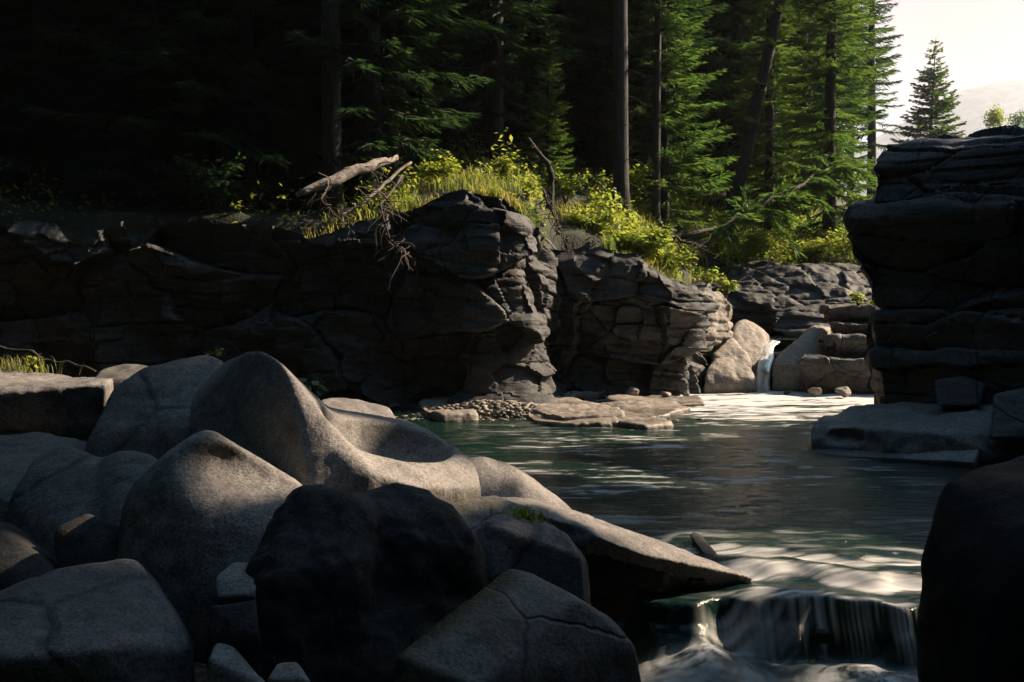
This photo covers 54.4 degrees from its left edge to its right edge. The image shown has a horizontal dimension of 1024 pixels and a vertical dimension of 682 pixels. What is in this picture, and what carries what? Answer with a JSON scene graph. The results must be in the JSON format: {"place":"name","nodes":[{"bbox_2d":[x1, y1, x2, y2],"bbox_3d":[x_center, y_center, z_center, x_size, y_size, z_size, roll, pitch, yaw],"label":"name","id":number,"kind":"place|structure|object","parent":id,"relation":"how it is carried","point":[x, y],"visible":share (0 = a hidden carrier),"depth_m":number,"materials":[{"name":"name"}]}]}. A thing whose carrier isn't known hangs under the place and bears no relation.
{"place":"outdoors","nodes":[
{"label":"outdoors","id":0,"kind":"place"},
{"bbox_2d":[0,23,859,681],"bbox_3d":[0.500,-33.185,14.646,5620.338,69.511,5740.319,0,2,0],"label":"ground","id":1,"kind":"structure","parent":0,"point":[96,217],"depth_m":17.61,"materials":[{"name":"green plant"}]},
{"bbox_2d":[0,521,57,590],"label":"boulder","id":2,"kind":"object","parent":1,"relation":"on","point":[24,556],"visible":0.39,"depth_m":4.85,"materials":[{"name":"stone"}]},
{"bbox_2d":[0,432,86,502],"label":"boulder","id":3,"kind":"object","parent":1,"relation":"on","point":[20,454],"visible":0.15,"depth_m":6.57,"materials":[{"name":"grey stone"}]},
{"bbox_2d":[0,371,113,439],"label":"ledge rock","id":4,"kind":"object","parent":1,"relation":"on","point":[59,405],"visible":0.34,"depth_m":7.39,"materials":[{"name":"stone"}]},
{"bbox_2d":[0,354,86,373],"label":"grass tuft","id":5,"kind":"object","parent":4,"relation":"on","point":[12,366],"visible":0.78,"depth_m":8.70,"materials":[{"name":"green plant"}]},
{"bbox_2d":[0,345,95,372],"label":"dead branch","id":6,"kind":"object","parent":4,"relation":"on","point":[33,352],"visible":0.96,"depth_m":9.30,"materials":[{"name":"brown wood"}]},
{"bbox_2d":[6,446,156,562],"bbox_3d":[-2.505,1.172,5.899,1.000,1.065,2.363,-1,3,-21],"label":"boulder","id":7,"kind":"object","parent":1,"relation":"on","point":[56,488],"visible":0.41,"depth_m":5.61,"materials":[{"name":"grey stone"}]},
{"bbox_2d":[55,514,119,568],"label":"boulder","id":8,"kind":"object","parent":1,"relation":"on","point":[85,539],"visible":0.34,"depth_m":4.99,"materials":[{"name":"stone"}]},
{"bbox_2d":[0,559,194,681],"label":"boulder","id":9,"kind":"object","parent":1,"relation":"on","point":[118,620],"visible":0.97,"depth_m":3.97,"materials":[{"name":"grey stone"}]},
{"bbox_2d":[95,364,147,388],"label":"boulder","id":10,"kind":"object","parent":1,"relation":"on","point":[119,374],"visible":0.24,"depth_m":8.22,"materials":[{"name":"stone"}]},
{"bbox_2d":[20,0,274,206],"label":"spruce tree","id":11,"kind":"object","parent":1,"relation":"on","point":[124,119],"visible":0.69,"depth_m":16.86,"materials":[{"name":"green plant"}]},
{"bbox_2d":[85,355,222,459],"bbox_3d":[-2.363,0.606,7.029,0.992,1.014,2.058,0,2,-10],"label":"boulder","id":12,"kind":"object","parent":1,"relation":"on","point":[146,410],"visible":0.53,"depth_m":6.45,"materials":[{"name":"grey stone"}]},
{"bbox_2d":[83,0,313,186],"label":"spruce tree","id":13,"kind":"object","parent":1,"relation":"on","point":[123,34],"visible":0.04,"depth_m":18.45,"materials":[{"name":"green plant"}]},
{"bbox_2d":[152,152,277,210],"bbox_3d":[-4.934,-2.513,16.092,2.086,0.893,1.734,0,2,0],"label":"leafy shrub","id":14,"kind":"object","parent":1,"relation":"on","point":[208,192],"visible":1,"depth_m":16.07,"materials":[{"name":"green plant"}]},
{"bbox_2d":[206,600,260,677],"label":"block","id":15,"kind":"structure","parent":1,"relation":"on","point":[235,626],"depth_m":3.88,"materials":[{"name":"stone"}]},
{"bbox_2d":[216,562,255,604],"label":"block","id":16,"kind":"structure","parent":15,"relation":"on","point":[235,583],"depth_m":4.07,"materials":[{"name":"stone"}]},
{"bbox_2d":[206,643,264,681],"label":"boulder","id":17,"kind":"object","parent":1,"relation":"on","point":[227,663],"visible":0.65,"depth_m":3.74,"materials":[{"name":"stone"}]},
{"bbox_2d":[224,107,249,202],"bbox_3d":[-4.891,-3.229,17.552,0.557,1.863,0.538,-1,3,-29],"label":"spruce tree","id":18,"kind":"object","parent":1,"relation":"on","point":[233,158],"visible":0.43,"depth_m":17.53,"materials":[{"name":"green plant"}]},
{"bbox_2d":[95,0,401,211],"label":"spruce tree","id":19,"kind":"object","parent":1,"relation":"on","point":[240,84],"visible":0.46,"depth_m":17.16,"materials":[{"name":"green plant"}]},
{"bbox_2d":[159,3,353,195],"bbox_3d":[-4.847,-10.172,18.932,4.492,15.542,4.649,-1,3,-25],"label":"spruce tree","id":20,"kind":"object","parent":1,"relation":"on","point":[279,48],"visible":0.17,"depth_m":18.14,"materials":[{"name":"green plant"}]},
{"bbox_2d":[0,189,566,407],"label":"rock cliff","id":21,"kind":"structure","parent":1,"relation":"on","point":[478,319],"depth_m":14.73,"materials":[{"name":"stone"}]},
{"bbox_2d":[300,180,362,244],"bbox_3d":[-2.674,-1.887,14.376,0.625,1.014,1.033,-2,3,-40],"label":"dead branch","id":22,"kind":"object","parent":21,"relation":"hanging from","point":[322,194],"visible":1,"depth_m":14.38,"materials":[{"name":"grey"}]},
{"bbox_2d":[295,155,404,213],"bbox_3d":[-2.465,-2.477,15.489,0.705,1.048,1.912,2,3,42],"label":"fallen log","id":23,"kind":"object","parent":21,"relation":"on","point":[342,175],"visible":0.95,"depth_m":15.37,"materials":[{"name":"brown wood"}]},
{"bbox_2d":[330,161,412,220],"bbox_3d":[-2.265,-2.329,15.458,0.692,1.044,1.626,2,3,34],"label":"dead branch","id":24,"kind":"object","parent":21,"relation":"on","point":[382,185],"visible":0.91,"depth_m":15.22,"materials":[{"name":"brown wood"}]},
{"bbox_2d":[345,163,441,295],"bbox_3d":[-1.718,-1.608,14.392,1.238,2.040,1.548,-1,3,-25],"label":"dead branch","id":25,"kind":"object","parent":21,"relation":"hanging from","point":[404,253],"visible":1,"depth_m":14.21,"materials":[{"name":"brown wood"}]},
{"bbox_2d":[268,662,309,681],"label":"boulder","id":26,"kind":"object","parent":1,"relation":"on","point":[289,672],"visible":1,"depth_m":3.79,"materials":[{"name":"stone"}]},
{"bbox_2d":[293,0,369,217],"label":"pine tree","id":27,"kind":"object","parent":1,"relation":"on","point":[331,142],"visible":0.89,"depth_m":16.92,"materials":[{"name":"brown plant"}]},
{"bbox_2d":[188,352,480,503],"bbox_3d":[-1.018,0.696,6.018,1.566,1.281,2.166,-2,3,-33],"label":"boulder","id":28,"kind":"object","parent":1,"relation":"on","point":[274,412],"visible":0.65,"depth_m":5.53,"materials":[{"name":"stone"}]},
{"bbox_2d":[322,398,395,418],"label":"boulder","id":29,"kind":"object","parent":1,"relation":"on","point":[355,405],"visible":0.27,"depth_m":7.82,"materials":[{"name":"stone"}]},
{"bbox_2d":[245,483,487,681],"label":"boulder","id":30,"kind":"object","parent":1,"relation":"on","point":[370,585],"visible":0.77,"depth_m":4.25,"materials":[{"name":"stone"}]},
{"bbox_2d":[257,0,494,194],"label":"spruce tree","id":31,"kind":"object","parent":1,"relation":"on","point":[389,16],"visible":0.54,"depth_m":17.99,"materials":[{"name":"green plant"}]},
{"bbox_2d":[244,0,509,212],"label":"spruce tree","id":32,"kind":"object","parent":1,"relation":"on","point":[368,107],"visible":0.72,"depth_m":17.64,"materials":[{"name":"green plant"}]},
{"bbox_2d":[352,0,455,175],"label":"spruce tree","id":33,"kind":"object","parent":1,"relation":"on","point":[400,155],"visible":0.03,"depth_m":22.02,"materials":[{"name":"green plant"}]},
{"bbox_2d":[0,93,857,355],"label":"undergrowth","id":34,"kind":"object","parent":1,"relation":"on","point":[778,258],"visible":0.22,"depth_m":19.46,"materials":[{"name":"green plant"}]},
{"bbox_2d":[416,149,463,182],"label":"leafy shrub","id":35,"kind":"object","parent":1,"relation":"on","point":[433,169],"visible":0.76,"depth_m":17.31,"materials":[{"name":"green plant"}]},
{"bbox_2d":[419,397,478,421],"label":"flat rock","id":36,"kind":"object","parent":1,"relation":"on","point":[449,415],"visible":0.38,"depth_m":13.23,"materials":[{"name":"stone"}]},
{"bbox_2d":[405,0,505,147],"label":"spruce tree","id":37,"kind":"object","parent":1,"relation":"on","point":[429,135],"visible":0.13,"depth_m":23.70,"materials":[{"name":"green plant"}]},
{"bbox_2d":[428,173,536,192],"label":"grass tuft","id":38,"kind":"object","parent":1,"relation":"on","point":[467,187],"visible":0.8,"depth_m":15.55,"materials":[{"name":"green plant"}]},
{"bbox_2d":[396,0,594,160],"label":"spruce tree","id":39,"kind":"object","parent":1,"relation":"on","point":[497,62],"visible":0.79,"depth_m":20.65,"materials":[{"name":"green plant"}]},
{"bbox_2d":[490,152,516,190],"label":"leafy shrub","id":40,"kind":"object","parent":1,"relation":"on","point":[503,172],"visible":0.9,"depth_m":16.46,"materials":[{"name":"green plant"}]},
{"bbox_2d":[452,495,558,532],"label":"block","id":41,"kind":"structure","parent":1,"relation":"on","point":[475,513],"depth_m":5.38,"materials":[{"name":"stone"}]},
{"bbox_2d":[515,22,575,194],"bbox_3d":[0.741,-4.631,20.275,1.331,3.840,1.430,0,2,-11],"label":"spruce tree","id":42,"kind":"object","parent":1,"relation":"on","point":[545,120],"visible":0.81,"depth_m":20.29,"materials":[{"name":"green plant"}]},
{"bbox_2d":[394,399,704,425],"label":"gravel","id":43,"kind":"structure","parent":1,"relation":"on","point":[498,407],"depth_m":13.70,"materials":[{"name":"grey gravel"}]},
{"bbox_2d":[462,0,654,158],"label":"spruce tree","id":44,"kind":"object","parent":1,"relation":"on","point":[574,9],"visible":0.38,"depth_m":23.82,"materials":[{"name":"green plant"}]},
{"bbox_2d":[538,163,591,206],"bbox_3d":[0.945,-2.989,19.322,1.041,0.889,1.090,-2,3,-40],"label":"leafy shrub","id":45,"kind":"object","parent":1,"relation":"on","point":[568,189],"visible":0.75,"depth_m":19.28,"materials":[{"name":"green plant"}]},
{"bbox_2d":[528,413,618,426],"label":"flat rock","id":46,"kind":"object","parent":1,"relation":"on","point":[538,419],"visible":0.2,"depth_m":12.69,"materials":[{"name":"stone"}]},
{"bbox_2d":[303,125,851,284],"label":"grass","id":47,"kind":"structure","parent":1,"relation":"on","point":[427,185],"depth_m":18.31,"materials":[{"name":"green plant"}]},
{"bbox_2d":[523,135,572,212],"bbox_3d":[0.583,-2.827,16.875,0.824,1.290,0.540,-1,3,-26],"label":"snag","id":48,"kind":"object","parent":47,"relation":"on","point":[551,176],"visible":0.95,"depth_m":16.85,"materials":[{"name":"brown plant"}]},
{"bbox_2d":[531,395,624,420],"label":"flat rock","id":49,"kind":"object","parent":1,"relation":"on","point":[565,408],"visible":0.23,"depth_m":13.48,"materials":[{"name":"stone"}]},
{"bbox_2d":[561,204,621,228],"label":"leafy shrub","id":50,"kind":"object","parent":1,"relation":"on","point":[584,218],"visible":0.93,"depth_m":18.48,"materials":[{"name":"green plant"}]},
{"bbox_2d":[594,101,612,186],"bbox_3d":[2.216,-4.476,22.948,0.626,2.167,0.648,0,2,-6],"label":"spruce tree","id":51,"kind":"object","parent":1,"relation":"on","point":[607,157],"visible":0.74,"depth_m":22.90,"materials":[{"name":"green plant"}]},
{"bbox_2d":[536,0,700,167],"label":"spruce tree","id":52,"kind":"object","parent":1,"relation":"on","point":[567,86],"visible":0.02,"depth_m":25.59,"materials":[{"name":"green plant"}]},
{"bbox_2d":[583,160,666,194],"bbox_3d":[2.403,-3.428,21.341,1.837,1.008,1.168,-1,3,-25],"label":"leafy shrub","id":53,"kind":"object","parent":1,"relation":"on","point":[632,173],"visible":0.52,"depth_m":21.28,"materials":[{"name":"green plant"}]},
{"bbox_2d":[604,0,653,221],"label":"pine tree","id":54,"kind":"object","parent":1,"relation":"on","point":[621,159],"visible":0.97,"depth_m":19.72,"materials":[{"name":"brown plant"}]},
{"bbox_2d":[544,238,719,396],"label":"rock cliff","id":55,"kind":"structure","parent":1,"relation":"on","point":[628,321],"depth_m":16.41,"materials":[{"name":"stone"}]},
{"bbox_2d":[535,188,575,254],"bbox_3d":[0.737,-1.905,16.356,0.720,1.226,1.065,-1,3,-26],"label":"dead branch","id":56,"kind":"object","parent":55,"relation":"hanging from","point":[551,208],"visible":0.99,"depth_m":16.29,"materials":[{"name":"grey"}]},
{"bbox_2d":[703,291,732,346],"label":"boulder","id":57,"kind":"object","parent":55,"relation":"on","point":[720,328],"visible":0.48,"depth_m":17.84,"materials":[{"name":"stone"}]},
{"bbox_2d":[553,0,737,201],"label":"spruce tree","id":58,"kind":"object","parent":1,"relation":"on","point":[601,38],"visible":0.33,"depth_m":23.55,"materials":[{"name":"green plant"}]},
{"bbox_2d":[600,400,690,416],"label":"flat rock","id":59,"kind":"object","parent":1,"relation":"on","point":[659,408],"visible":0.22,"depth_m":14.21,"materials":[{"name":"stone"}]},
{"bbox_2d":[617,415,673,429],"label":"flat rock","id":60,"kind":"object","parent":1,"relation":"on","point":[639,423],"visible":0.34,"depth_m":12.53,"materials":[{"name":"stone"}]},
{"bbox_2d":[615,222,676,258],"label":"leafy shrub","id":61,"kind":"object","parent":1,"relation":"on","point":[655,240],"visible":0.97,"depth_m":17.93,"materials":[{"name":"green plant"}]},
{"bbox_2d":[605,395,704,406],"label":"flat rock","id":62,"kind":"object","parent":1,"relation":"on","point":[692,400],"visible":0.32,"depth_m":15.46,"materials":[{"name":"stone"}]},
{"bbox_2d":[600,0,729,228],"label":"pine tree","id":63,"kind":"object","parent":1,"relation":"on","point":[666,25],"visible":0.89,"depth_m":21.34,"materials":[{"name":"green plant"}]},
{"bbox_2d":[570,0,759,192],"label":"spruce tree","id":64,"kind":"object","parent":1,"relation":"on","point":[712,60],"visible":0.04,"depth_m":29.41,"materials":[{"name":"green plant"}]},
{"bbox_2d":[600,0,739,228],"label":"spruce tree","id":65,"kind":"object","parent":1,"relation":"on","point":[699,139],"visible":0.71,"depth_m":22.37,"materials":[{"name":"green plant"}]},
{"bbox_2d":[656,219,718,273],"bbox_3d":[3.235,-1.754,18.525,1.125,1.077,0.893,0,2,0],"label":"dead branch","id":66,"kind":"object","parent":1,"relation":"on","point":[692,243],"visible":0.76,"depth_m":18.60,"materials":[{"name":"grey"}]},
{"bbox_2d":[671,0,741,186],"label":"spruce tree","id":67,"kind":"object","parent":1,"relation":"on","point":[714,116],"visible":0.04,"depth_m":31.01,"materials":[{"name":"green plant"}]},
{"bbox_2d":[703,357,756,393],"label":"waterfall rock","id":68,"kind":"object","parent":1,"relation":"on","point":[725,375],"visible":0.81,"depth_m":17.09,"materials":[{"name":"stone"}]},
{"bbox_2d":[711,338,751,368],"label":"waterfall rock","id":69,"kind":"object","parent":1,"relation":"on","point":[731,348],"visible":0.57,"depth_m":17.66,"materials":[{"name":"stone"}]},
{"bbox_2d":[669,0,813,207],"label":"spruce tree","id":70,"kind":"object","parent":1,"relation":"on","point":[735,122],"visible":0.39,"depth_m":30.84,"materials":[{"name":"green plant"}]},
{"bbox_2d":[732,319,769,376],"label":"waterfall rock","id":71,"kind":"object","parent":1,"relation":"on","point":[751,338],"visible":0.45,"depth_m":18.35,"materials":[{"name":"stone"}]},
{"bbox_2d":[733,230,777,259],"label":"leafy shrub","id":72,"kind":"object","parent":1,"relation":"on","point":[762,241],"visible":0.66,"depth_m":23.41,"materials":[{"name":"green plant"}]},
{"bbox_2d":[719,0,819,238],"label":"spruce tree","id":73,"kind":"object","parent":1,"relation":"on","point":[768,138],"visible":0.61,"depth_m":27.10,"materials":[{"name":"green plant"}]},
{"bbox_2d":[725,0,818,235],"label":"pine tree","id":74,"kind":"object","parent":1,"relation":"on","point":[747,144],"visible":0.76,"depth_m":26.65,"materials":[{"name":"brown plant"}]},
{"bbox_2d":[680,154,877,257],"bbox_3d":[6.179,-3.154,22.653,6.688,2.631,2.498,-2,3,-38],"label":"fallen tree","id":75,"kind":"object","parent":1,"relation":"on","point":[803,196],"visible":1,"depth_m":22.52,"materials":[{"name":"green plant"}]},
{"bbox_2d":[703,260,871,333],"bbox_3d":[7.040,-0.973,22.684,6.760,1.717,3.637,0,2,0],"label":"rock shelf","id":76,"kind":"object","parent":1,"relation":"on","point":[763,294],"visible":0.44,"depth_m":21.57,"materials":[{"name":"stone"}]},
{"bbox_2d":[772,235,839,262],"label":"leafy shrub","id":77,"kind":"object","parent":76,"relation":"on","point":[811,252],"visible":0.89,"depth_m":23.61,"materials":[{"name":"green plant"}]},
{"bbox_2d":[772,325,830,391],"bbox_3d":[5.516,0.359,18.704,0.976,1.291,3.042,1,3,20],"label":"waterfall rock","id":78,"kind":"object","parent":1,"relation":"on","point":[786,374],"visible":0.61,"depth_m":17.58,"materials":[{"name":"stone"}]},
{"bbox_2d":[770,303,832,340],"bbox_3d":[6.551,-0.408,20.568,2.780,0.788,1.666,0,2,0],"label":"rock shelf","id":79,"kind":"object","parent":1,"relation":"on","point":[795,322],"visible":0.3,"depth_m":20.04,"materials":[{"name":"stone"}]},
{"bbox_2d":[725,0,884,175],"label":"spruce tree","id":80,"kind":"object","parent":1,"relation":"on","point":[877,94],"visible":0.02,"depth_m":35.58,"materials":[{"name":"green plant"}]},
{"bbox_2d":[732,0,887,221],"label":"spruce tree","id":81,"kind":"object","parent":1,"relation":"on","point":[863,113],"visible":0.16,"depth_m":29.50,"materials":[{"name":"green plant"}]},
{"bbox_2d":[758,0,898,244],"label":"spruce tree","id":82,"kind":"object","parent":1,"relation":"on","point":[832,85],"visible":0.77,"depth_m":25.64,"materials":[{"name":"green plant"}]},
{"bbox_2d":[796,301,875,393],"bbox_3d":[6.459,0.304,18.120,2.367,2.069,3.221,1,2,19],"label":"stepped rock","id":83,"kind":"object","parent":1,"relation":"on","point":[838,361],"visible":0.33,"depth_m":17.11,"materials":[{"name":"grey stone"}]},
{"bbox_2d":[822,227,852,260],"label":"leafy shrub","id":84,"kind":"object","parent":1,"relation":"on","point":[843,247],"visible":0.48,"depth_m":23.74,"materials":[{"name":"green plant"}]},
{"bbox_2d":[778,0,901,165],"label":"spruce tree","id":85,"kind":"object","parent":1,"relation":"on","point":[880,59],"visible":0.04,"depth_m":40.94,"materials":[{"name":"green plant"}]},
{"bbox_2d":[837,0,906,208],"bbox_3d":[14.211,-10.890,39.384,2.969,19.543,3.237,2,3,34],"label":"spruce tree","id":86,"kind":"object","parent":1,"relation":"on","point":[871,145],"visible":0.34,"depth_m":39.54,"materials":[{"name":"green plant"}]},
{"bbox_2d":[807,448,978,467],"bbox_3d":[4.159,1.231,10.647,1.771,0.412,1.628,2,3,35],"label":"rock slab","id":87,"kind":"object","parent":1,"relation":"on","point":[965,458],"visible":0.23,"depth_m":9.84,"materials":[{"name":"stone"}]},
{"bbox_2d":[811,402,1023,462],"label":"rock slab","id":88,"kind":"object","parent":87,"relation":"on","point":[906,427],"visible":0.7,"depth_m":10.30,"materials":[{"name":"stone"}]},
{"bbox_2d":[935,376,985,406],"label":"block","id":89,"kind":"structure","parent":88,"relation":"on","point":[960,391],"depth_m":10.63,"materials":[{"name":"stone"}]},
{"bbox_2d":[989,387,1023,439],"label":"block","id":90,"kind":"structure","parent":88,"relation":"on","point":[1007,421],"depth_m":9.71,"materials":[{"name":"stone"}]},
{"bbox_2d":[843,125,1023,403],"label":"rock cliff","id":91,"kind":"structure","parent":1,"relation":"on","point":[935,230],"depth_m":11.41,"materials":[{"name":"stone"}]},
{"bbox_2d":[889,40,967,143],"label":"spruce tree","id":92,"kind":"object","parent":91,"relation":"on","point":[941,106],"visible":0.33,"depth_m":59.08,"materials":[{"name":"green plant"}]},
{"bbox_2d":[916,455,1023,681],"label":"boulder","id":93,"kind":"object","parent":1,"relation":"on","point":[970,623],"visible":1,"depth_m":3.06,"materials":[{"name":"black stone"}]},
{"bbox_2d":[982,103,1006,127],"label":"birch tree","id":94,"kind":"object","parent":1,"relation":"on","point":[994,117],"visible":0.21,"depth_m":71.33,"materials":[{"name":"green plant"}]},
{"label":"boulder","id":95,"kind":"object","parent":1,"relation":"on","visible":0},
{"bbox_2d":[116,430,301,663],"bbox_3d":[-1.524,0.985,4.970,1.179,1.082,1.348,0,2,0],"label":"boulder","id":96,"kind":"object","parent":95,"relation":"on","point":[198,509],"visible":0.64,"depth_m":4.63,"materials":[{"name":"stone"}]},
{"bbox_2d":[392,390,997,681],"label":"water","id":97,"kind":"structure","parent":0,"point":[808,543],"depth_m":7.26,"materials":[{"name":"liquid"}]},
{"bbox_2d":[393,569,640,681],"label":"boulder","id":98,"kind":"object","parent":97,"relation":"on","point":[511,625],"visible":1,"depth_m":4.37,"materials":[{"name":"stone"}]},
{"bbox_2d":[470,456,571,509],"bbox_3d":[0.078,1.123,6.750,0.801,0.779,1.214,0,2,0],"label":"boulder","id":99,"kind":"object","parent":97,"relation":"on","point":[499,478],"visible":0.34,"depth_m":6.38,"materials":[{"name":"stone"}]},
{"bbox_2d":[474,514,590,604],"bbox_3d":[0.178,1.366,5.263,0.627,0.960,1.022,1,3,23],"label":"boulder","id":100,"kind":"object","parent":97,"relation":"on","point":[556,557],"depth_m":5.01,"materials":[{"name":"grey stone"}]},
{"bbox_2d":[491,504,550,524],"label":"grass tuft","id":101,"kind":"object","parent":100,"relation":"on","point":[525,514],"visible":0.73,"depth_m":5.18,"materials":[{"name":"green plant"}]},
{"bbox_2d":[481,496,751,588],"bbox_3d":[0.477,1.194,5.721,1.838,0.665,0.518,0,2,0],"label":"rock ledge","id":102,"kind":"object","parent":97,"relation":"on","point":[587,534],"visible":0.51,"depth_m":5.61,"materials":[{"name":"stone"}]},
{"bbox_2d":[584,553,705,619],"bbox_3d":[0.569,1.576,6.098,2.017,1.276,1.158,0,2,0],"label":"rock ledge","id":103,"kind":"object","parent":97,"relation":"on","point":[620,589],"visible":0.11,"depth_m":5.53,"materials":[{"name":"stone"}]},
{"bbox_2d":[690,532,716,553],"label":"stone","id":104,"kind":"object","parent":97,"relation":"on","point":[701,544],"visible":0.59,"depth_m":6.39,"materials":[{"name":"grey stone"}]},
{"bbox_2d":[755,340,779,391],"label":"waterfall","id":105,"kind":"structure","parent":97,"relation":"on","point":[762,377],"depth_m":17.40,"materials":[{"name":"liquid"}]},
{"bbox_2d":[837,0,1023,145],"label":"sky","id":106,"kind":"structure","parent":0,"point":[983,40],"materials":[{"name":"white"}]},
{"bbox_2d":[842,78,1023,195],"bbox_3d":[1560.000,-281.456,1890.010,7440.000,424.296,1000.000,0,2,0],"label":"mountain","id":107,"kind":"structure","parent":0,"point":[978,102],"depth_m":1793.27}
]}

